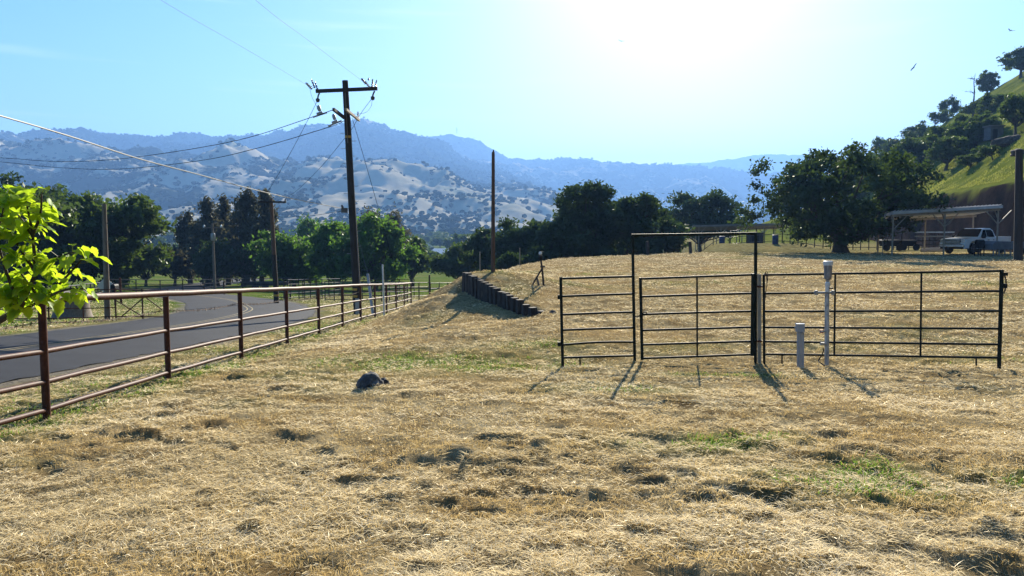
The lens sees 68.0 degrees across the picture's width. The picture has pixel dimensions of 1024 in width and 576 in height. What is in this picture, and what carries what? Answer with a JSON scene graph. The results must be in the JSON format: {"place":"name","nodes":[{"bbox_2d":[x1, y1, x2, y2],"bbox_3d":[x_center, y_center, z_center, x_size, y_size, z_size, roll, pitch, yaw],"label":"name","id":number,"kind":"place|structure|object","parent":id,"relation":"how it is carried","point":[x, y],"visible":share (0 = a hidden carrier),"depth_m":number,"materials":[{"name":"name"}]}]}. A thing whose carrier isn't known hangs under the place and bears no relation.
{"place":"outdoors","nodes":[
{"label":"outdoors","id":0,"kind":"place"},
{"bbox_2d":[0,279,314,382],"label":"road","id":1,"kind":"structure","parent":0,"point":[29,366],"depth_m":20.70,"materials":[{"name":"asphalt"}]},
{"bbox_2d":[0,118,776,236],"bbox_3d":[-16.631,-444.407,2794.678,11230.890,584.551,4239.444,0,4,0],"label":"mountain","id":2,"kind":"structure","parent":0,"point":[333,191],"depth_m":1618.05,"materials":[{"name":"grey plant"}]},
{"bbox_2d":[0,117,770,242],"bbox_3d":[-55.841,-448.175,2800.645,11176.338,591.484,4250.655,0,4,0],"label":"mountain oaks","id":3,"kind":"object","parent":2,"relation":"on","point":[451,220],"visible":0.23,"depth_m":1637.00,"materials":[{"name":"plant"}]},
{"bbox_2d":[0,72,1023,575],"bbox_3d":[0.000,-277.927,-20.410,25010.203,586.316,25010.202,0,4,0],"label":"ground","id":4,"kind":"structure","parent":0,"point":[1002,192],"depth_m":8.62,"materials":[{"name":"beige plant"}]},
{"bbox_2d":[0,171,73,199],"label":"oak tree","id":5,"kind":"object","parent":4,"relation":"on","point":[5,179],"visible":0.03,"depth_m":94.11,"materials":[{"name":"green plant"}]},
{"bbox_2d":[0,184,111,323],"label":"mulberry sapling","id":6,"kind":"object","parent":4,"relation":"on","point":[20,292],"visible":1,"depth_m":3.28,"materials":[{"name":"green plant"}]},
{"bbox_2d":[0,289,115,321],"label":"pipe fence","id":7,"kind":"object","parent":4,"relation":"on","point":[49,318],"visible":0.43,"depth_m":27.88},
{"bbox_2d":[0,181,121,287],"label":"oak tree","id":8,"kind":"object","parent":4,"relation":"on","point":[71,232],"visible":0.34,"depth_m":71.81,"materials":[{"name":"green plant"}]},
{"bbox_2d":[51,291,93,318],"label":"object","id":9,"kind":"object","parent":4,"relation":"on","point":[74,313],"visible":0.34,"depth_m":29.64,"materials":[{"name":"concrete"}]},
{"bbox_2d":[102,204,110,318],"bbox_3d":[-15.273,-0.668,28.528,0.233,4.963,0.229,0,4,0],"label":"wooden pole","id":10,"kind":"object","parent":4,"relation":"on","point":[107,311],"visible":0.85,"depth_m":28.45,"materials":[{"name":"wood"}]},
{"bbox_2d":[44,192,177,291],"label":"oak tree","id":11,"kind":"object","parent":4,"relation":"on","point":[137,222],"visible":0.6,"depth_m":75.38,"materials":[{"name":"green plant"}]},
{"bbox_2d":[114,288,168,318],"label":"farm gate","id":12,"kind":"structure","parent":4,"relation":"on","point":[141,300],"depth_m":29.24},
{"bbox_2d":[130,259,170,285],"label":"bushy tree","id":13,"kind":"object","parent":4,"relation":"on","point":[145,276],"visible":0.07,"depth_m":104.04,"materials":[{"name":"green plant"}]},
{"bbox_2d":[141,236,166,248],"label":"oak tree","id":14,"kind":"object","parent":4,"relation":"on","point":[157,239],"visible":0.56,"depth_m":417.02,"materials":[{"name":"green plant"}]},
{"bbox_2d":[153,240,195,284],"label":"bushy tree","id":15,"kind":"object","parent":4,"relation":"on","point":[179,266],"visible":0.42,"depth_m":104.72,"materials":[{"name":"green plant"}]},
{"bbox_2d":[170,209,199,283],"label":"eucalyptus tree","id":16,"kind":"object","parent":4,"relation":"on","point":[181,234],"visible":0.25,"depth_m":108.92,"materials":[{"name":"green plant"}]},
{"bbox_2d":[110,278,272,292],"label":"rail fence","id":17,"kind":"object","parent":4,"relation":"on","point":[203,283],"visible":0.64,"depth_m":74.67,"materials":[{"name":"metal"}]},
{"bbox_2d":[180,195,224,285],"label":"eucalyptus tree","id":18,"kind":"object","parent":4,"relation":"on","point":[207,218],"visible":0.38,"depth_m":102.83,"materials":[{"name":"green plant"}]},
{"bbox_2d":[0,282,411,425],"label":"pipe fence","id":19,"kind":"object","parent":4,"relation":"on","point":[43,351],"visible":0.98,"depth_m":11.16,"materials":[{"name":"metal"}]},
{"bbox_2d":[203,223,222,288],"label":"utility pole","id":20,"kind":"object","parent":4,"relation":"on","point":[212,234],"visible":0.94,"depth_m":75.83,"materials":[{"name":"wood"}]},
{"bbox_2d":[189,237,257,286],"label":"bushy tree","id":21,"kind":"object","parent":4,"relation":"on","point":[227,259],"visible":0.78,"depth_m":98.63,"materials":[{"name":"plant"}]},
{"bbox_2d":[214,193,238,284],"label":"eucalyptus tree","id":22,"kind":"object","parent":4,"relation":"on","point":[224,207],"visible":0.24,"depth_m":106.91,"materials":[{"name":"green plant"}]},
{"bbox_2d":[223,186,266,285],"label":"eucalyptus tree","id":23,"kind":"object","parent":4,"relation":"on","point":[245,204],"visible":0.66,"depth_m":100.77,"materials":[{"name":"green plant"}]},
{"bbox_2d":[232,244,265,280],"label":"bushy tree","id":24,"kind":"object","parent":4,"relation":"on","point":[256,273],"visible":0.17,"depth_m":101.06,"materials":[{"name":"green plant"}]},
{"bbox_2d":[243,275,288,287],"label":"farm trailer","id":25,"kind":"object","parent":4,"relation":"on","point":[253,285],"visible":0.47,"depth_m":83.30,"materials":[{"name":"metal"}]},
{"bbox_2d":[253,188,283,280],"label":"eucalyptus tree","id":26,"kind":"object","parent":4,"relation":"on","point":[265,208],"visible":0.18,"depth_m":104.09,"materials":[{"name":"green plant"}]},
{"bbox_2d":[258,198,285,302],"bbox_3d":[-14.402,-1.884,45.966,1.661,7.048,0.357,0,4,0],"label":"utility pole","id":27,"kind":"object","parent":4,"relation":"on","point":[274,267],"visible":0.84,"depth_m":45.85,"materials":[{"name":"wood"}]},
{"bbox_2d":[242,229,322,286],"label":"leafy tree","id":28,"kind":"object","parent":4,"relation":"on","point":[292,252],"visible":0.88,"depth_m":89.11,"materials":[{"name":"green plant"}]},
{"bbox_2d":[278,278,290,298],"bbox_3d":[-16.502,0.126,54.955,1.199,1.752,0.120,2,5,22],"label":"corral fence","id":29,"kind":"object","parent":4,"relation":"on","point":[284,283],"visible":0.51,"depth_m":54.88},
{"bbox_2d":[289,212,324,276],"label":"leafy tree","id":30,"kind":"object","parent":4,"relation":"on","point":[305,225],"visible":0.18,"depth_m":133.97,"materials":[{"name":"green plant"}]},
{"bbox_2d":[298,279,322,299],"bbox_3d":[-14.251,0.179,53.657,2.215,1.729,0.068,2,5,28],"label":"corral fence","id":31,"kind":"object","parent":4,"relation":"on","point":[310,294],"visible":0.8,"depth_m":53.63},
{"bbox_2d":[287,278,339,297],"bbox_3d":[-15.498,0.084,60.168,0.067,2.274,12.110,0,4,5],"label":"corral fence","id":32,"kind":"object","parent":4,"relation":"on","point":[302,292],"visible":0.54,"depth_m":58.08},
{"bbox_2d":[303,217,349,288],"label":"leafy tree","id":33,"kind":"object","parent":4,"relation":"on","point":[321,259],"visible":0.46,"depth_m":86.72,"materials":[{"name":"green plant"}]},
{"bbox_2d":[324,281,351,300],"bbox_3d":[-11.600,0.315,50.858,2.156,1.558,0.067,1,4,17],"label":"corral fence","id":34,"kind":"object","parent":4,"relation":"on","point":[334,290],"visible":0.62,"depth_m":50.90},
{"bbox_2d":[306,78,377,314],"bbox_3d":[-7.214,-3.571,32.644,2.609,10.719,2.095,-3,5,-38],"label":"utility pole","id":35,"kind":"object","parent":4,"relation":"on","point":[346,117],"visible":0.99,"depth_m":32.60,"materials":[{"name":"brown wood"}]},
{"bbox_2d":[8,110,331,161],"bbox_3d":[-25.984,-8.514,45.741,47.584,1.796,1.256,3,5,37],"label":"overhead wire","id":36,"kind":"object","parent":35,"relation":"attached to","point":[174,151],"visible":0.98,"depth_m":40.22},
{"bbox_2d":[0,115,341,208],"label":"overhead wire","id":37,"kind":"object","parent":35,"relation":"attached to","point":[146,160],"visible":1,"depth_m":17.98,"materials":[{"name":"metal"}]},
{"bbox_2d":[5,121,343,169],"bbox_3d":[-26.072,-8.177,46.305,46.846,2.180,1.136,3,5,36],"label":"overhead wire","id":38,"kind":"object","parent":35,"relation":"attached to","point":[188,162],"visible":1,"depth_m":39.48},
{"bbox_2d":[359,241,373,315],"bbox_3d":[-6.173,-0.446,32.299,0.132,3.149,1.588,-2,5,-30],"label":"guy wire","id":39,"kind":"object","parent":35,"relation":"attached to","point":[370,293],"visible":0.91,"depth_m":32.01,"materials":[{"name":"metal"}]},
{"bbox_2d":[356,371,383,389],"bbox_3d":[-1.873,1.214,9.973,0.351,0.229,0.321,1,4,8],"label":"boulder","id":40,"kind":"object","parent":4,"relation":"on","point":[368,379],"visible":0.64,"depth_m":9.88,"materials":[{"name":"stone"}]},
{"bbox_2d":[328,279,414,296],"bbox_3d":[-11.000,0.102,59.165,7.348,1.741,0.067,1,4,16],"label":"corral fence","id":41,"kind":"object","parent":4,"relation":"on","point":[372,287],"visible":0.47,"depth_m":59.09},
{"bbox_2d":[327,209,424,289],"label":"leafy tree","id":42,"kind":"object","parent":4,"relation":"on","point":[372,239],"visible":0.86,"depth_m":82.82,"materials":[{"name":"green plant"}]},
{"bbox_2d":[383,201,413,277],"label":"eucalyptus tree","id":43,"kind":"object","parent":4,"relation":"on","point":[397,217],"visible":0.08,"depth_m":127.12,"materials":[{"name":"green plant"}]},
{"bbox_2d":[384,282,430,301],"bbox_3d":[-6.700,0.375,48.659,0.068,1.642,4.037,4,6,41],"label":"corral fence","id":44,"kind":"object","parent":4,"relation":"on","point":[407,291],"visible":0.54,"depth_m":48.94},
{"bbox_2d":[400,235,432,286],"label":"oak tree","id":45,"kind":"object","parent":4,"relation":"on","point":[422,265],"visible":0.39,"depth_m":95.03,"materials":[{"name":"green plant"}]},
{"bbox_2d":[428,237,444,247],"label":"oak tree","id":46,"kind":"object","parent":4,"relation":"on","point":[436,241],"visible":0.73,"depth_m":556.88,"materials":[{"name":"green plant"}]},
{"bbox_2d":[428,242,477,278],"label":"oak tree","id":47,"kind":"object","parent":4,"relation":"on","point":[447,263],"visible":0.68,"depth_m":96.69,"materials":[{"name":"green plant"}]},
{"bbox_2d":[450,233,473,249],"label":"oak tree","id":48,"kind":"object","parent":4,"relation":"on","point":[457,238],"visible":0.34,"depth_m":341.99,"materials":[{"name":"green plant"}]},
{"bbox_2d":[458,226,507,270],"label":"oak tree","id":49,"kind":"object","parent":4,"relation":"on","point":[475,243],"visible":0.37,"depth_m":78.72,"materials":[{"name":"green plant"}]},
{"bbox_2d":[491,150,494,271],"bbox_3d":[-0.645,-2.285,25.501,0.149,4.683,0.149,0,4,0],"label":"wooden pole","id":50,"kind":"object","parent":4,"relation":"on","point":[493,217],"visible":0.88,"depth_m":25.44,"materials":[{"name":"wood"}]},
{"bbox_2d":[462,272,544,317],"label":"retaining wall","id":51,"kind":"structure","parent":4,"relation":"on","point":[475,286],"depth_m":22.28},
{"bbox_2d":[489,251,524,269],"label":"bush","id":52,"kind":"object","parent":4,"relation":"on","point":[507,260],"visible":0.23,"depth_m":65.15,"materials":[{"name":"green plant"}]},
{"bbox_2d":[477,215,545,264],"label":"oak tree","id":53,"kind":"object","parent":4,"relation":"on","point":[514,240],"visible":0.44,"depth_m":74.67,"materials":[{"name":"green plant"}]},
{"bbox_2d":[0,270,1023,499],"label":"green weed","id":54,"kind":"object","parent":4,"relation":"on","point":[696,436],"visible":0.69,"depth_m":8.47,"materials":[{"name":"plant"}]},
{"bbox_2d":[532,252,544,285],"bbox_3d":[0.685,-0.385,23.987,0.930,1.510,0.187,-4,6,-43],"label":"braced post","id":55,"kind":"object","parent":4,"relation":"on","point":[541,266],"visible":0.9,"depth_m":24.18,"materials":[{"name":"brown wood"}]},
{"bbox_2d":[518,243,561,263],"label":"bush","id":56,"kind":"object","parent":4,"relation":"on","point":[532,256],"visible":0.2,"depth_m":65.59,"materials":[{"name":"green plant"}]},
{"bbox_2d":[529,221,579,254],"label":"oak tree","id":57,"kind":"object","parent":4,"relation":"on","point":[547,243],"visible":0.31,"depth_m":70.36,"materials":[{"name":"green plant"}]},
{"bbox_2d":[535,179,624,257],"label":"oak tree","id":58,"kind":"object","parent":4,"relation":"on","point":[580,208],"visible":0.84,"depth_m":68.91,"materials":[{"name":"green plant"}]},
{"bbox_2d":[557,275,633,366],"bbox_3d":[1.393,0.654,12.492,1.446,1.707,0.066,-2,5,-23],"label":"livestock panel","id":59,"kind":"object","parent":4,"relation":"on","point":[562,314],"visible":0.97,"depth_m":12.39,"materials":[{"name":"metal"}]},
{"bbox_2d":[587,247,630,256],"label":"bush","id":60,"kind":"object","parent":4,"relation":"on","point":[609,252],"visible":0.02,"depth_m":65.40,"materials":[{"name":"green plant"}]},
{"bbox_2d":[614,238,640,254],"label":"oak tree","id":61,"kind":"object","parent":4,"relation":"on","point":[620,244],"visible":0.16,"depth_m":76.66,"materials":[{"name":"green plant"}]},
{"bbox_2d":[598,191,695,252],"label":"oak tree","id":62,"kind":"object","parent":4,"relation":"on","point":[630,214],"visible":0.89,"depth_m":66.48,"materials":[{"name":"green plant"}]},
{"bbox_2d":[634,236,665,254],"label":"bush","id":63,"kind":"object","parent":4,"relation":"on","point":[655,244],"visible":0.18,"depth_m":65.56,"materials":[{"name":"green plant"}]},
{"bbox_2d":[631,232,756,363],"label":"bow gate","id":64,"kind":"structure","parent":4,"relation":"on","point":[753,336],"depth_m":12.73,"materials":[{"name":"black metal"}]},
{"bbox_2d":[653,186,751,251],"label":"oak tree","id":65,"kind":"object","parent":4,"relation":"on","point":[707,213],"visible":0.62,"depth_m":101.79,"materials":[{"name":"green plant"}]},
{"bbox_2d":[690,223,788,251],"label":"shelter","id":66,"kind":"object","parent":4,"relation":"on","point":[701,228],"visible":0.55,"depth_m":88.45,"materials":[{"name":"paint"}]},
{"bbox_2d":[756,274,762,363],"bbox_3d":[4.135,0.673,12.690,0.119,1.822,0.064,0,4,0],"label":"fence post","id":67,"kind":"object","parent":4,"relation":"on","point":[759,286],"visible":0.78,"depth_m":12.68,"materials":[{"name":"metal"}]},
{"bbox_2d":[739,227,779,242],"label":"corral fence","id":68,"kind":"object","parent":4,"relation":"on","point":[764,234],"visible":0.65,"depth_m":77.72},
{"bbox_2d":[794,323,804,367],"bbox_3d":[4.628,0.952,12.253,0.176,0.764,0.100,0,4,0],"label":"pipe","id":69,"kind":"object","parent":4,"relation":"on","point":[799,329],"visible":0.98,"depth_m":12.23,"materials":[{"name":"grey plastic"}]},
{"bbox_2d":[813,261,834,365],"bbox_3d":[5.128,0.420,12.321,0.335,1.713,0.349,-1,4,-12],"label":"standpipe","id":70,"kind":"object","parent":4,"relation":"on","point":[828,267],"visible":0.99,"depth_m":12.39,"materials":[{"name":"white plastic"}]},
{"bbox_2d":[727,138,957,252],"bbox_3d":[26.227,-6.921,60.417,15.922,9.230,19.052,0,4,0],"label":"oak tree","id":71,"kind":"object","parent":4,"relation":"on","point":[800,192],"visible":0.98,"depth_m":58.43,"materials":[{"name":"green plant"}]},
{"bbox_2d":[870,136,890,152],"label":"oak tree","id":72,"kind":"object","parent":4,"relation":"on","point":[878,142],"visible":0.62,"depth_m":243.36,"materials":[{"name":"green plant"}]},
{"bbox_2d":[762,270,1007,368],"bbox_3d":[5.994,0.566,12.355,3.717,1.756,0.094,1,4,9],"label":"livestock panel","id":73,"kind":"object","parent":4,"relation":"on","point":[1002,276],"visible":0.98,"depth_m":12.30,"materials":[{"name":"black metal"}]},
{"bbox_2d":[877,136,902,152],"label":"oak tree","id":74,"kind":"object","parent":4,"relation":"on","point":[892,141],"visible":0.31,"depth_m":203.22,"materials":[{"name":"green plant"}]},
{"bbox_2d":[879,239,903,250],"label":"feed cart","id":75,"kind":"object","parent":4,"relation":"on","point":[896,243],"visible":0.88,"depth_m":65.38,"materials":[{"name":"black metal"}]},
{"bbox_2d":[891,136,927,156],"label":"oak tree","id":76,"kind":"object","parent":4,"relation":"on","point":[907,143],"visible":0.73,"depth_m":137.51,"materials":[{"name":"green plant"}]},
{"bbox_2d":[900,239,919,250],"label":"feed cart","id":77,"kind":"object","parent":4,"relation":"on","point":[906,243],"visible":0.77,"depth_m":68.37,"materials":[{"name":"black metal"}]},
{"bbox_2d":[898,123,931,141],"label":"oak tree","id":78,"kind":"object","parent":4,"relation":"on","point":[919,133],"visible":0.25,"depth_m":192.57,"materials":[{"name":"green plant"}]},
{"bbox_2d":[921,124,947,148],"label":"oak tree","id":79,"kind":"object","parent":4,"relation":"on","point":[937,129],"visible":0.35,"depth_m":135.90,"materials":[{"name":"green plant"}]},
{"bbox_2d":[915,231,954,247],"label":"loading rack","id":80,"kind":"object","parent":4,"relation":"on","point":[934,236],"visible":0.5,"depth_m":69.34,"materials":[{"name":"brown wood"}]},
{"bbox_2d":[849,111,1023,203],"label":"hill grass","id":81,"kind":"structure","parent":4,"relation":"on","point":[966,185],"depth_m":91.51,"materials":[{"name":"plant"}]},
{"bbox_2d":[918,109,954,124],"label":"oak tree","id":82,"kind":"object","parent":4,"relation":"on","point":[942,116],"visible":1,"depth_m":230.39,"materials":[{"name":"green plant"}]},
{"bbox_2d":[877,204,1011,254],"bbox_3d":[32.355,-4.283,58.075,8.470,3.990,6.733,1,4,8],"label":"carport","id":83,"kind":"object","parent":4,"relation":"on","point":[961,212],"visible":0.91,"depth_m":55.17,"materials":[{"name":"paint"}]},
{"bbox_2d":[917,132,977,170],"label":"oak tree","id":84,"kind":"object","parent":4,"relation":"on","point":[947,149],"visible":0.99,"depth_m":114.04,"materials":[{"name":"green plant"}]},
{"bbox_2d":[936,94,960,116],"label":"oak tree","id":85,"kind":"object","parent":4,"relation":"on","point":[944,104],"visible":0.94,"depth_m":242.66,"materials":[{"name":"green plant"}]},
{"bbox_2d":[933,124,981,147],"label":"oak tree","id":86,"kind":"object","parent":4,"relation":"on","point":[950,131],"visible":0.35,"depth_m":119.98,"materials":[{"name":"green plant"}]},
{"bbox_2d":[947,114,983,144],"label":"oak tree","id":87,"kind":"object","parent":4,"relation":"on","point":[953,124],"visible":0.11,"depth_m":121.99,"materials":[{"name":"green plant"}]},
{"bbox_2d":[953,120,983,147],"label":"oak tree","id":88,"kind":"object","parent":4,"relation":"on","point":[965,123],"visible":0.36,"depth_m":119.13,"materials":[{"name":"green plant"}]},
{"bbox_2d":[958,99,981,116],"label":"oak tree","id":89,"kind":"object","parent":4,"relation":"on","point":[966,109],"visible":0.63,"depth_m":185.46,"materials":[{"name":"green plant"}]},
{"bbox_2d":[956,153,984,167],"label":"oak tree","id":90,"kind":"object","parent":4,"relation":"on","point":[966,162],"visible":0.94,"depth_m":96.83,"materials":[{"name":"green plant"}]},
{"bbox_2d":[961,131,982,149],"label":"oak tree","id":91,"kind":"object","parent":4,"relation":"on","point":[972,140],"visible":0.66,"depth_m":117.50,"materials":[{"name":"green plant"}]},
{"bbox_2d":[962,123,983,145],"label":"oak tree","id":92,"kind":"object","parent":4,"relation":"on","point":[974,128],"visible":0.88,"depth_m":117.11,"materials":[{"name":"green plant"}]},
{"bbox_2d":[939,228,1010,253],"bbox_3d":[35.648,-3.634,58.380,6.206,1.936,2.500,-2,5,-28],"label":"pickup truck","id":93,"kind":"object","parent":4,"relation":"on","point":[965,238],"visible":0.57,"depth_m":57.43,"materials":[{"name":"white paint"}]},
{"bbox_2d":[974,240,984,255],"bbox_3d":[32.908,-2.829,53.436,0.500,1.150,0.450,0,4,0],"label":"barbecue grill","id":94,"kind":"object","parent":4,"relation":"on","point":[979,244],"visible":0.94,"depth_m":53.25,"materials":[{"name":"black metal"}]},
{"bbox_2d":[967,110,1003,123],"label":"oak tree","id":95,"kind":"object","parent":4,"relation":"on","point":[987,114],"visible":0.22,"depth_m":119.65,"materials":[{"name":"green plant"}]},
{"bbox_2d":[970,145,1001,160],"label":"oak tree","id":96,"kind":"object","parent":4,"relation":"on","point":[984,150],"visible":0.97,"depth_m":91.80,"materials":[{"name":"green plant"}]},
{"bbox_2d":[975,69,1000,92],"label":"oak tree","id":97,"kind":"object","parent":4,"relation":"on","point":[988,81],"visible":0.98,"depth_m":242.28,"materials":[{"name":"green plant"}]},
{"bbox_2d":[973,92,1007,113],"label":"oak tree","id":98,"kind":"object","parent":4,"relation":"on","point":[986,102],"visible":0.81,"depth_m":156.64,"materials":[{"name":"green plant"}]},
{"bbox_2d":[982,125,1005,140],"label":"shed","id":99,"kind":"structure","parent":4,"relation":"on","point":[992,132],"depth_m":113.53,"materials":[{"name":"grey"}]},
{"bbox_2d":[978,241,1023,255],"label":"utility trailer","id":100,"kind":"object","parent":4,"relation":"on","point":[999,245],"visible":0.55,"depth_m":52.64,"materials":[{"name":"metal"}]},
{"bbox_2d":[990,135,1022,147],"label":"rock outcrop","id":101,"kind":"object","parent":4,"relation":"on","point":[1005,141],"visible":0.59,"depth_m":92.72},
{"bbox_2d":[996,92,1023,134],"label":"oak tree","id":102,"kind":"object","parent":4,"relation":"on","point":[1010,106],"visible":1,"depth_m":108.41,"materials":[{"name":"green plant"}]},
{"bbox_2d":[996,46,1023,78],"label":"oak tree","id":103,"kind":"object","parent":4,"relation":"on","point":[1009,61],"visible":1,"depth_m":209.81,"materials":[{"name":"green plant"}]},
{"bbox_2d":[1013,150,1022,260],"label":"wooden pole","id":104,"kind":"object","parent":4,"relation":"on","point":[1018,229],"visible":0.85,"depth_m":45.62,"materials":[{"name":"wood"}]},
{"bbox_2d":[0,0,1023,164],"label":"sky","id":105,"kind":"structure","parent":0,"point":[685,81],"materials":[{"name":"blue"}]},
{"bbox_2d":[427,134,832,215],"bbox_3d":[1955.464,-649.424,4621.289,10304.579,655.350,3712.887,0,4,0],"label":"mountain","id":106,"kind":"structure","parent":0,"point":[596,171],"depth_m":4201.33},
{"bbox_2d":[426,135,824,207],"bbox_3d":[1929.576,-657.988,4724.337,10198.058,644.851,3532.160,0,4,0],"label":"mountain oaks","id":107,"kind":"object","parent":106,"relation":"on","point":[648,169],"visible":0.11,"depth_m":4356.89,"materials":[{"name":"plant"}]},
{"bbox_2d":[746,233,763,242],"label":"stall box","id":108,"kind":"object","parent":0,"point":[760,236],"visible":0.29,"depth_m":85.06,"materials":[{"name":"grey metal"}]},
{"bbox_2d":[678,154,833,173],"bbox_3d":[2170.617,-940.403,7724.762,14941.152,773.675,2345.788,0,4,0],"label":"distant range","id":109,"kind":"structure","parent":0,"point":[743,163],"depth_m":7346.70,"materials":[{"name":"blue"}]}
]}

